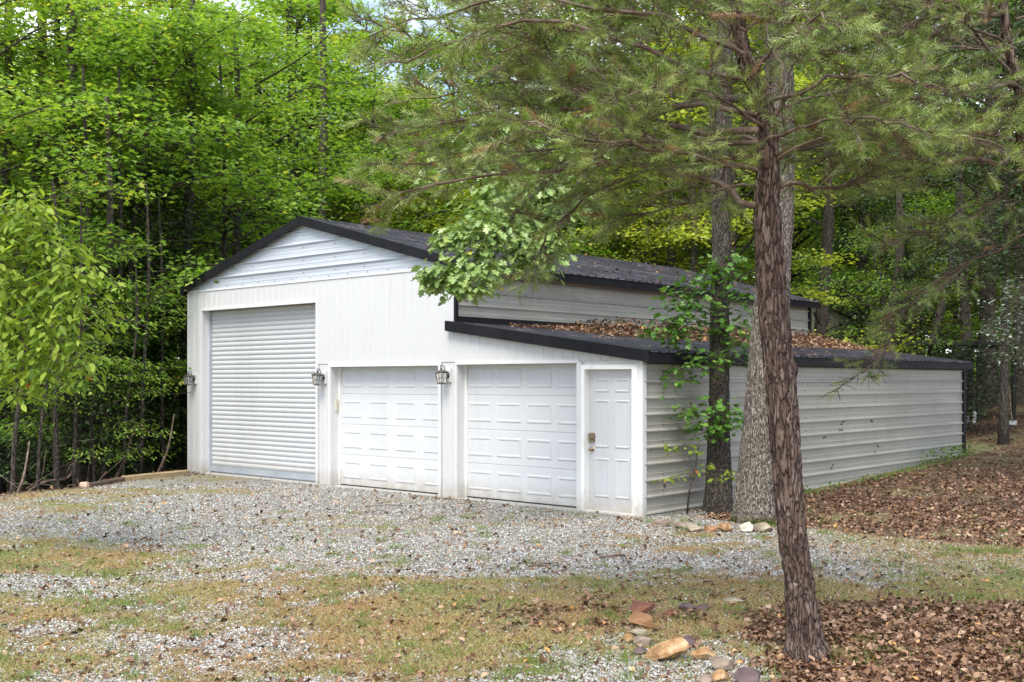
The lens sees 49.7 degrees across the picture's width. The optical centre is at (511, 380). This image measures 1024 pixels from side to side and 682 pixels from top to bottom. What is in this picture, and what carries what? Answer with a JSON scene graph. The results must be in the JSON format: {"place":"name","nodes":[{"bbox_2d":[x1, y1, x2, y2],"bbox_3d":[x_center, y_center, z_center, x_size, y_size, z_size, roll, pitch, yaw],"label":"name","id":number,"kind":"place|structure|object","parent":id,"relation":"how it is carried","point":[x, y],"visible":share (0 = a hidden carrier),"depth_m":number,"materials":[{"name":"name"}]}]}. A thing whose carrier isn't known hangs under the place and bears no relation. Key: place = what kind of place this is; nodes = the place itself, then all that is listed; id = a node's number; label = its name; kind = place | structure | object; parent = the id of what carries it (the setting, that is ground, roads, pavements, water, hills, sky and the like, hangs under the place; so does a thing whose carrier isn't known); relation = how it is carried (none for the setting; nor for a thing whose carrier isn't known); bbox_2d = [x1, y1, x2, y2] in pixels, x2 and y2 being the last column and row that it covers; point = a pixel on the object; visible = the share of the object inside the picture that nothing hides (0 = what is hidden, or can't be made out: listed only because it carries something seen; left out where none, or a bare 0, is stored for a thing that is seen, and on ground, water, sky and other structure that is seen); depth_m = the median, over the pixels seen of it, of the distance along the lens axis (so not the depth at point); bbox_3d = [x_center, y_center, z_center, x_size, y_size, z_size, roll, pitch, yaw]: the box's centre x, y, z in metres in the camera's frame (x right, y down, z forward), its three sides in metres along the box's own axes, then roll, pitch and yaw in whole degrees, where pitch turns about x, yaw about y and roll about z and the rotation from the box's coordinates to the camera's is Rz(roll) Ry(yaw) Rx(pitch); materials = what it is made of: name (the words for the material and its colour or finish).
{"place":"outdoors","nodes":[
{"label":"outdoors","id":0,"kind":"place"},
{"bbox_2d":[0,0,1017,358],"label":"sky","id":1,"kind":"structure","parent":0,"point":[414,26],"materials":[{"name":"white"}]},
{"bbox_2d":[0,368,1023,681],"bbox_3d":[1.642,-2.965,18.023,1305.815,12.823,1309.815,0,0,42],"label":"ground","id":2,"kind":"structure","parent":0,"point":[400,498],"depth_m":11.74,"materials":[{"name":"grey gravel"}]},
{"bbox_2d":[0,0,36,494],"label":"slim tree","id":3,"kind":"object","parent":2,"relation":"on","point":[5,151],"visible":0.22,"depth_m":26.84,"materials":[{"name":"brown plant"}]},
{"bbox_2d":[13,4,53,492],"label":"slim tree","id":4,"kind":"object","parent":2,"relation":"on","point":[33,177],"visible":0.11,"depth_m":27.59,"materials":[{"name":"brown plant"}]},
{"bbox_2d":[11,179,87,489],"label":"slim tree","id":5,"kind":"object","parent":2,"relation":"on","point":[56,459],"visible":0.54,"depth_m":21.20,"materials":[{"name":"brown plant"}]},
{"bbox_2d":[4,283,101,493],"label":"slim tree","id":6,"kind":"object","parent":2,"relation":"on","point":[13,450],"visible":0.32,"depth_m":20.40,"materials":[{"name":"brown plant"}]},
{"bbox_2d":[0,197,115,494],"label":"holly tree","id":7,"kind":"object","parent":2,"relation":"on","point":[5,406],"visible":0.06,"depth_m":26.22,"materials":[{"name":"green plant"}]},
{"bbox_2d":[34,0,90,488],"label":"slim tree","id":8,"kind":"object","parent":2,"relation":"on","point":[73,69],"visible":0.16,"depth_m":24.90,"materials":[{"name":"brown plant"}]},
{"bbox_2d":[0,182,130,411],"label":"long leaved tree","id":9,"kind":"object","parent":2,"relation":"on","point":[30,373],"visible":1,"depth_m":11.54,"materials":[{"name":"green plant"}]},
{"bbox_2d":[0,261,133,490],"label":"slim tree","id":10,"kind":"object","parent":2,"relation":"on","point":[39,455],"visible":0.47,"depth_m":20.66,"materials":[{"name":"brown plant"}]},
{"bbox_2d":[0,2,145,343],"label":"woodland tree","id":11,"kind":"object","parent":2,"relation":"on","point":[23,148],"visible":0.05,"depth_m":29.29,"materials":[{"name":"green plant"}]},
{"bbox_2d":[0,299,167,472],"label":"dogwood","id":12,"kind":"object","parent":2,"relation":"on","point":[24,425],"visible":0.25,"depth_m":22.35,"materials":[{"name":"green plant"}]},
{"bbox_2d":[31,65,138,481],"bbox_3d":[-9.497,-2.073,23.366,3.132,9.300,1.876,0,0,42],"label":"slim tree","id":13,"kind":"object","parent":2,"relation":"on","point":[88,215],"visible":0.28,"depth_m":23.57,"materials":[{"name":"brown plant"}]},
{"bbox_2d":[0,373,176,490],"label":"undergrowth shrub","id":14,"kind":"object","parent":2,"relation":"on","point":[80,425],"visible":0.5,"depth_m":22.42,"materials":[{"name":"green plant"}]},
{"bbox_2d":[0,0,178,380],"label":"maple tree","id":15,"kind":"object","parent":2,"relation":"on","point":[17,41],"visible":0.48,"depth_m":23.61,"materials":[{"name":"green plant"}]},
{"bbox_2d":[0,331,179,481],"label":"dogwood","id":16,"kind":"object","parent":2,"relation":"on","point":[99,361],"visible":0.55,"depth_m":21.89,"materials":[{"name":"green plant"}]},
{"bbox_2d":[0,234,186,434],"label":"dogwood","id":17,"kind":"object","parent":2,"relation":"on","point":[158,323],"visible":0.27,"depth_m":23.43,"materials":[{"name":"green plant"}]},
{"bbox_2d":[55,201,131,487],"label":"slim tree","id":18,"kind":"object","parent":2,"relation":"on","point":[74,470],"visible":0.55,"depth_m":21.43,"materials":[{"name":"brown plant"}]},
{"bbox_2d":[0,224,191,487],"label":"maple sapling","id":19,"kind":"object","parent":2,"relation":"on","point":[120,320],"visible":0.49,"depth_m":21.92,"materials":[{"name":"green plant"}]},
{"bbox_2d":[48,230,152,481],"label":"slim tree","id":20,"kind":"object","parent":2,"relation":"on","point":[93,458],"visible":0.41,"depth_m":22.05,"materials":[{"name":"brown plant"}]},
{"bbox_2d":[24,326,186,466],"bbox_3d":[-8.741,0.875,23.256,4.260,4.092,4.022,0,0,42],"label":"dogwood","id":21,"kind":"object","parent":2,"relation":"on","point":[123,392],"visible":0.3,"depth_m":22.93,"materials":[{"name":"green plant"}]},
{"bbox_2d":[0,165,215,481],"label":"holly tree","id":22,"kind":"object","parent":2,"relation":"on","point":[157,259],"visible":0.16,"depth_m":25.47,"materials":[{"name":"green plant"}]},
{"bbox_2d":[63,96,161,479],"bbox_3d":[-8.542,-1.751,22.601,2.025,8.300,2.254,0,0,42],"label":"slim tree","id":23,"kind":"object","parent":2,"relation":"on","point":[110,211],"visible":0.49,"depth_m":22.95,"materials":[{"name":"brown plant"}]},
{"bbox_2d":[47,68,201,476],"bbox_3d":[-8.563,-2.133,23.732,3.425,9.300,1.369,0,0,5],"label":"slim tree","id":24,"kind":"object","parent":2,"relation":"on","point":[120,224],"visible":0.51,"depth_m":24.06,"materials":[{"name":"brown plant"}]},
{"bbox_2d":[12,0,253,467],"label":"woodland tree","id":25,"kind":"object","parent":2,"relation":"on","point":[89,60],"visible":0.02,"depth_m":38.49,"materials":[{"name":"green plant"}]},
{"bbox_2d":[101,183,169,473],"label":"slim tree","id":26,"kind":"object","parent":2,"relation":"on","point":[141,440],"visible":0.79,"depth_m":22.95,"materials":[{"name":"brown plant"}]},
{"bbox_2d":[0,0,272,410],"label":"maple tree","id":27,"kind":"object","parent":2,"relation":"on","point":[34,52],"visible":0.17,"depth_m":26.00,"materials":[{"name":"green plant"}]},
{"bbox_2d":[34,118,241,471],"bbox_3d":[-8.764,-1.427,26.930,5.462,9.853,6.290,0,0,19],"label":"holly tree","id":28,"kind":"object","parent":2,"relation":"on","point":[175,217],"visible":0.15,"depth_m":26.34,"materials":[{"name":"green plant"}]},
{"bbox_2d":[90,250,189,474],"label":"slim tree","id":29,"kind":"object","parent":2,"relation":"on","point":[129,385],"visible":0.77,"depth_m":22.25,"materials":[{"name":"brown plant"}]},
{"bbox_2d":[94,313,186,449],"bbox_3d":[-8.992,0.795,26.414,3.666,5.040,3.897,0,0,2],"label":"dogwood","id":30,"kind":"object","parent":2,"relation":"on","point":[166,420],"visible":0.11,"depth_m":26.10,"materials":[{"name":"green plant"}]},
{"bbox_2d":[96,336,186,472],"bbox_3d":[-8.307,1.073,26.110,4.526,4.348,4.273,0,0,-7],"label":"dogwood","id":31,"kind":"object","parent":2,"relation":"on","point":[169,411],"visible":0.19,"depth_m":25.67,"materials":[{"name":"green plant"}]},
{"bbox_2d":[121,470,187,480],"bbox_3d":[-6.906,1.843,21.416,0.120,0.138,1.653,0,0,27],"label":"edging timber","id":32,"kind":"object","parent":2,"relation":"on","point":[157,475],"visible":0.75,"depth_m":21.36,"materials":[{"name":"beige wood"}]},
{"bbox_2d":[133,198,186,471],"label":"slim tree","id":33,"kind":"object","parent":2,"relation":"on","point":[162,360],"visible":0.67,"depth_m":24.10,"materials":[{"name":"brown plant"}]},
{"bbox_2d":[12,10,316,472],"bbox_3d":[-10.798,-3.640,33.327,10.011,15.045,9.569,0,0,-29],"label":"woodland tree","id":34,"kind":"object","parent":2,"relation":"on","point":[217,200],"visible":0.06,"depth_m":33.56,"materials":[{"name":"green plant"}]},
{"bbox_2d":[0,0,341,474],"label":"maple tree","id":35,"kind":"object","parent":2,"relation":"on","point":[97,50],"visible":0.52,"depth_m":24.67,"materials":[{"name":"green plant"}]},
{"bbox_2d":[60,0,306,470],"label":"woodland tree","id":36,"kind":"object","parent":2,"relation":"on","point":[148,4],"visible":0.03,"depth_m":36.71,"materials":[{"name":"green plant"}]},
{"bbox_2d":[160,0,225,469],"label":"slim tree","id":37,"kind":"object","parent":2,"relation":"on","point":[191,195],"visible":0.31,"depth_m":26.86,"materials":[{"name":"brown plant"}]},
{"bbox_2d":[0,0,437,351],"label":"maple tree","id":38,"kind":"object","parent":2,"relation":"on","point":[242,57],"visible":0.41,"depth_m":27.88,"materials":[{"name":"green plant"}]},
{"bbox_2d":[202,36,269,255],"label":"slim tree","id":39,"kind":"object","parent":2,"relation":"on","point":[237,234],"visible":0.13,"depth_m":29.78,"materials":[{"name":"brown plant"}]},
{"bbox_2d":[169,182,305,275],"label":"holly tree","id":40,"kind":"object","parent":2,"relation":"on","point":[247,217],"visible":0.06,"depth_m":33.02,"materials":[{"name":"green plant"}]},
{"bbox_2d":[146,80,374,266],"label":"woodland tree","id":41,"kind":"object","parent":2,"relation":"on","point":[269,122],"visible":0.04,"depth_m":40.26,"materials":[{"name":"green plant"}]},
{"bbox_2d":[171,0,424,252],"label":"woodland tree","id":42,"kind":"object","parent":2,"relation":"on","point":[300,9],"visible":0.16,"depth_m":36.43,"materials":[{"name":"green plant"}]},
{"bbox_2d":[282,0,318,217],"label":"slim tree","id":43,"kind":"object","parent":2,"relation":"on","point":[288,16],"visible":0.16,"depth_m":36.13,"materials":[{"name":"brown plant"}]},
{"bbox_2d":[227,0,435,244],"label":"woodland tree","id":44,"kind":"object","parent":2,"relation":"on","point":[335,38],"visible":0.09,"depth_m":43.95,"materials":[{"name":"green plant"}]},
{"bbox_2d":[318,0,356,219],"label":"slim tree","id":45,"kind":"object","parent":2,"relation":"on","point":[324,89],"visible":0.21,"depth_m":33.94,"materials":[{"name":"brown plant"}]},
{"bbox_2d":[209,0,516,235],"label":"maple tree","id":46,"kind":"object","parent":2,"relation":"on","point":[374,103],"visible":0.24,"depth_m":34.77,"materials":[{"name":"green plant"}]},
{"bbox_2d":[306,134,493,238],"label":"woodland tree","id":47,"kind":"object","parent":2,"relation":"on","point":[342,207],"visible":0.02,"depth_m":44.63,"materials":[{"name":"green plant"}]},
{"bbox_2d":[326,152,499,235],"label":"sunlit tree","id":48,"kind":"object","parent":2,"relation":"on","point":[410,214],"visible":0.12,"depth_m":36.34,"materials":[{"name":"green plant"}]},
{"bbox_2d":[368,31,544,242],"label":"woodland tree","id":49,"kind":"object","parent":2,"relation":"on","point":[431,65],"visible":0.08,"depth_m":42.84,"materials":[{"name":"green plant"}]},
{"bbox_2d":[0,411,1023,681],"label":"leaf litter","id":50,"kind":"object","parent":2,"relation":"on","point":[1004,621],"visible":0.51,"depth_m":8.79,"materials":[{"name":"brown plant"}]},
{"bbox_2d":[0,465,1023,681],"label":"grass","id":51,"kind":"structure","parent":2,"relation":"on","point":[310,620],"depth_m":9.32,"materials":[{"name":"green plant"}]},
{"bbox_2d":[0,471,1023,681],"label":"leaf crumbs","id":52,"kind":"object","parent":2,"relation":"on","point":[259,631],"visible":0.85,"depth_m":9.61,"materials":[{"name":"brown plant"}]},
{"bbox_2d":[399,0,644,241],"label":"tall oak","id":53,"kind":"object","parent":2,"relation":"on","point":[492,64],"visible":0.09,"depth_m":39.42,"materials":[{"name":"green plant"}]},
{"bbox_2d":[451,137,654,261],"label":"maple tree","id":54,"kind":"object","parent":2,"relation":"on","point":[576,247],"visible":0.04,"depth_m":35.06,"materials":[{"name":"green plant"}]},
{"bbox_2d":[180,216,972,517],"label":"garage building","id":55,"kind":"structure","parent":2,"relation":"on","point":[554,419],"depth_m":19.17,"materials":[{"name":"metal"}]},
{"bbox_2d":[211,304,315,481],"bbox_3d":[-4.770,0.218,21.377,3.720,3.285,0.055,0,0,42],"label":"roller door","id":56,"kind":"structure","parent":55,"relation":"in","point":[264,359],"depth_m":21.36,"materials":[{"name":"white metal"}]},
{"bbox_2d":[339,366,437,493],"bbox_3d":[-2.065,0.777,18.934,2.870,2.174,0.078,0,0,42],"label":"garage door","id":57,"kind":"structure","parent":55,"relation":"in","point":[388,415],"depth_m":18.98,"materials":[{"name":"paint"}]},
{"bbox_2d":[465,363,575,507],"bbox_3d":[0.177,0.772,16.918,2.560,2.184,0.078,0,0,42],"label":"garage door","id":58,"kind":"structure","parent":55,"relation":"in","point":[520,419],"depth_m":16.95,"materials":[{"name":"paint"}]},
{"bbox_2d":[589,369,631,512],"bbox_3d":[1.409,0.841,15.626,0.828,2.009,0.107,0,0,42],"label":"entry door","id":59,"kind":"structure","parent":55,"relation":"in","point":[610,390],"depth_m":15.66,"materials":[{"name":"paint"}]},
{"bbox_2d":[508,316,881,350],"bbox_3d":[4.296,-0.940,21.953,2.031,0.649,10.971,0,0,42],"label":"leaf drift","id":60,"kind":"object","parent":55,"relation":"on","point":[800,340],"visible":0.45,"depth_m":20.74,"materials":[{"name":"brown plant"}]},
{"bbox_2d":[455,0,701,269],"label":"tall oak","id":61,"kind":"object","parent":2,"relation":"on","point":[535,141],"visible":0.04,"depth_m":38.07,"materials":[{"name":"green plant"}]},
{"bbox_2d":[534,0,740,263],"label":"tall oak","id":62,"kind":"object","parent":2,"relation":"on","point":[638,8],"visible":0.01,"depth_m":39.83,"materials":[{"name":"green plant"}]},
{"bbox_2d":[627,611,653,628],"bbox_3d":[0.995,1.827,8.430,0.220,0.118,0.130,15,4,14],"label":"stone","id":63,"kind":"object","parent":2,"relation":"on","point":[642,619],"visible":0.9,"depth_m":8.39,"materials":[{"name":"stone"}]},
{"bbox_2d":[553,162,753,271],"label":"sunlit tree","id":64,"kind":"object","parent":2,"relation":"on","point":[659,242],"visible":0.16,"depth_m":34.06,"materials":[{"name":"green plant"}]},
{"bbox_2d":[645,637,688,660],"bbox_3d":[1.046,1.838,7.451,0.306,0.140,0.192,-20,1,-3],"label":"stone","id":65,"kind":"object","parent":2,"relation":"on","point":[669,649],"visible":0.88,"depth_m":7.41,"materials":[{"name":"beige stone"}]},
{"bbox_2d":[331,0,1023,662],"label":"pine tree","id":66,"kind":"object","parent":2,"relation":"on","point":[631,86],"visible":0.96,"depth_m":7.41,"materials":[{"name":"green plant"}]},
{"bbox_2d":[646,95,710,266],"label":"slim tree","id":67,"kind":"object","parent":2,"relation":"on","point":[672,259],"visible":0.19,"depth_m":34.01,"materials":[{"name":"brown plant"}]},
{"bbox_2d":[678,108,707,272],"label":"slim tree","id":68,"kind":"object","parent":2,"relation":"on","point":[693,255],"visible":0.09,"depth_m":33.08,"materials":[{"name":"brown plant"}]},
{"bbox_2d":[651,441,735,513],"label":"oak sapling","id":69,"kind":"object","parent":2,"relation":"on","point":[695,472],"visible":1,"depth_m":15.34,"materials":[{"name":"green plant"}]},
{"bbox_2d":[409,0,978,524],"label":"oak tree","id":70,"kind":"object","parent":2,"relation":"on","point":[753,504],"visible":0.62,"depth_m":14.13,"materials":[{"name":"green plant"}]},
{"bbox_2d":[512,0,888,512],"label":"oak tree","id":71,"kind":"object","parent":2,"relation":"on","point":[718,495],"visible":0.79,"depth_m":15.78,"materials":[{"name":"green plant"}]},
{"bbox_2d":[573,2,852,270],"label":"tall oak","id":72,"kind":"object","parent":2,"relation":"on","point":[749,211],"visible":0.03,"depth_m":40.85,"materials":[{"name":"green plant"}]},
{"bbox_2d":[566,0,885,308],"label":"woodland tree","id":73,"kind":"object","parent":2,"relation":"on","point":[707,225],"visible":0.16,"depth_m":31.09,"materials":[{"name":"green plant"}]},
{"bbox_2d":[602,45,885,298],"bbox_3d":[7.103,-4.394,36.274,8.775,12.608,11.687,0,0,-8],"label":"maple tree","id":74,"kind":"object","parent":2,"relation":"on","point":[741,246],"visible":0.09,"depth_m":35.73,"materials":[{"name":"green plant"}]},
{"bbox_2d":[731,667,760,681],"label":"stone","id":75,"kind":"object","parent":2,"relation":"on","point":[746,674],"visible":1,"depth_m":6.81,"materials":[{"name":"pink stone"}]},
{"bbox_2d":[653,0,887,209],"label":"tall oak","id":76,"kind":"object","parent":2,"relation":"on","point":[814,173],"visible":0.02,"depth_m":39.22,"materials":[{"name":"green plant"}]},
{"bbox_2d":[707,0,877,286],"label":"woodland tree","id":77,"kind":"object","parent":2,"relation":"on","point":[797,244],"visible":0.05,"depth_m":46.77,"materials":[{"name":"green plant"}]},
{"bbox_2d":[745,173,854,304],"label":"woodland tree","id":78,"kind":"object","parent":2,"relation":"on","point":[800,280],"visible":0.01,"depth_m":55.97,"materials":[{"name":"green plant"}]},
{"bbox_2d":[794,141,856,337],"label":"slim tree","id":79,"kind":"object","parent":2,"relation":"on","point":[822,313],"visible":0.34,"depth_m":33.77,"materials":[{"name":"brown plant"}]},
{"bbox_2d":[794,287,867,342],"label":"beige outbuilding","id":80,"kind":"structure","parent":2,"relation":"on","point":[836,315],"depth_m":40.00,"materials":[{"name":"beige metal"}]},
{"bbox_2d":[749,0,966,312],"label":"tall oak","id":81,"kind":"object","parent":2,"relation":"on","point":[821,215],"visible":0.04,"depth_m":42.96,"materials":[{"name":"green plant"}]},
{"bbox_2d":[855,89,888,345],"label":"slim tree","id":82,"kind":"object","parent":2,"relation":"on","point":[864,273],"visible":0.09,"depth_m":39.82,"materials":[{"name":"brown plant"}]},
{"bbox_2d":[814,317,930,355],"bbox_3d":[8.933,0.433,28.270,4.251,4.044,3.906,0,0,42],"label":"bright shrub","id":83,"kind":"object","parent":2,"relation":"on","point":[874,346],"visible":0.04,"depth_m":27.50,"materials":[{"name":"green plant"}]},
{"bbox_2d":[802,179,956,355],"bbox_3d":[12.402,-2.819,37.236,4.965,8.958,5.718,0,0,-42],"label":"holly tree","id":84,"kind":"object","parent":2,"relation":"on","point":[885,218],"visible":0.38,"depth_m":37.03,"materials":[{"name":"green plant"}]},
{"bbox_2d":[742,0,1023,403],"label":"pine tree","id":85,"kind":"object","parent":2,"relation":"on","point":[1005,30],"visible":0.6,"depth_m":8.16,"materials":[{"name":"green plant"}]},
{"bbox_2d":[791,223,983,355],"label":"beech tree","id":86,"kind":"object","parent":2,"relation":"on","point":[860,246],"visible":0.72,"depth_m":28.51,"materials":[{"name":"green plant"}]},
{"bbox_2d":[804,440,990,494],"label":"weeds","id":87,"kind":"object","parent":2,"relation":"on","point":[924,463],"visible":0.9,"depth_m":22.13,"materials":[{"name":"green plant"}]},
{"bbox_2d":[881,174,931,349],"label":"slim tree","id":88,"kind":"object","parent":2,"relation":"on","point":[900,253],"visible":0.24,"depth_m":30.66,"materials":[{"name":"brown plant"}]},
{"bbox_2d":[794,142,1021,354],"bbox_3d":[14.387,-3.683,38.627,8.719,10.093,7.712,0,0,20],"label":"beech tree","id":89,"kind":"object","parent":2,"relation":"on","point":[933,199],"visible":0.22,"depth_m":38.61,"materials":[{"name":"green plant"}]},
{"bbox_2d":[814,0,1022,351],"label":"tall oak","id":90,"kind":"object","parent":2,"relation":"on","point":[906,241],"visible":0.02,"depth_m":40.76,"materials":[{"name":"green plant"}]},
{"bbox_2d":[822,0,1023,444],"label":"holly tree","id":91,"kind":"object","parent":2,"relation":"on","point":[1003,437],"visible":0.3,"depth_m":26.00,"materials":[{"name":"green plant"}]},
{"bbox_2d":[855,143,1014,354],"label":"sunlit tree","id":92,"kind":"object","parent":2,"relation":"on","point":[955,317],"visible":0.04,"depth_m":45.78,"materials":[{"name":"green plant"}]},
{"bbox_2d":[865,340,1023,420],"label":"animal pen","id":93,"kind":"object","parent":2,"relation":"on","point":[996,347],"visible":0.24,"depth_m":31.96,"materials":[{"name":"black wood"}]},
{"bbox_2d":[870,0,1023,303],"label":"holly tree","id":94,"kind":"object","parent":2,"relation":"on","point":[1019,54],"visible":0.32,"depth_m":19.31,"materials":[{"name":"green plant"}]},
{"bbox_2d":[882,0,1023,388],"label":"tall oak","id":95,"kind":"object","parent":2,"relation":"on","point":[977,223],"visible":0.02,"depth_m":41.56,"materials":[{"name":"green plant"}]},
{"bbox_2d":[924,177,984,356],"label":"slim tree","id":96,"kind":"object","parent":2,"relation":"on","point":[939,311],"visible":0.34,"depth_m":33.53,"materials":[{"name":"brown plant"}]},
{"bbox_2d":[950,97,989,407],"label":"slim tree","id":97,"kind":"object","parent":2,"relation":"on","point":[967,319],"visible":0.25,"depth_m":35.98,"materials":[{"name":"brown plant"}]},
{"bbox_2d":[923,327,1023,433],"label":"undergrowth shrub","id":98,"kind":"object","parent":2,"relation":"on","point":[951,355],"visible":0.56,"depth_m":28.66,"materials":[{"name":"green plant"}]},
{"bbox_2d":[961,275,1023,372],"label":"privet tree","id":99,"kind":"object","parent":2,"relation":"on","point":[1008,320],"visible":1,"depth_m":15.00,"materials":[{"name":"green plant"}]},
{"bbox_2d":[977,45,1021,405],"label":"slim tree","id":100,"kind":"object","parent":2,"relation":"on","point":[988,296],"visible":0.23,"depth_m":36.28,"materials":[{"name":"brown plant"}]},
{"bbox_2d":[978,40,1023,404],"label":"slim tree","id":101,"kind":"object","parent":2,"relation":"on","point":[1020,390],"visible":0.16,"depth_m":36.30,"materials":[{"name":"brown plant"}]},
{"bbox_2d":[0,480,1023,681],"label":"gravel","id":102,"kind":"structure","parent":0,"point":[219,669],"depth_m":11.27,"materials":[{"name":"grey gravel"}]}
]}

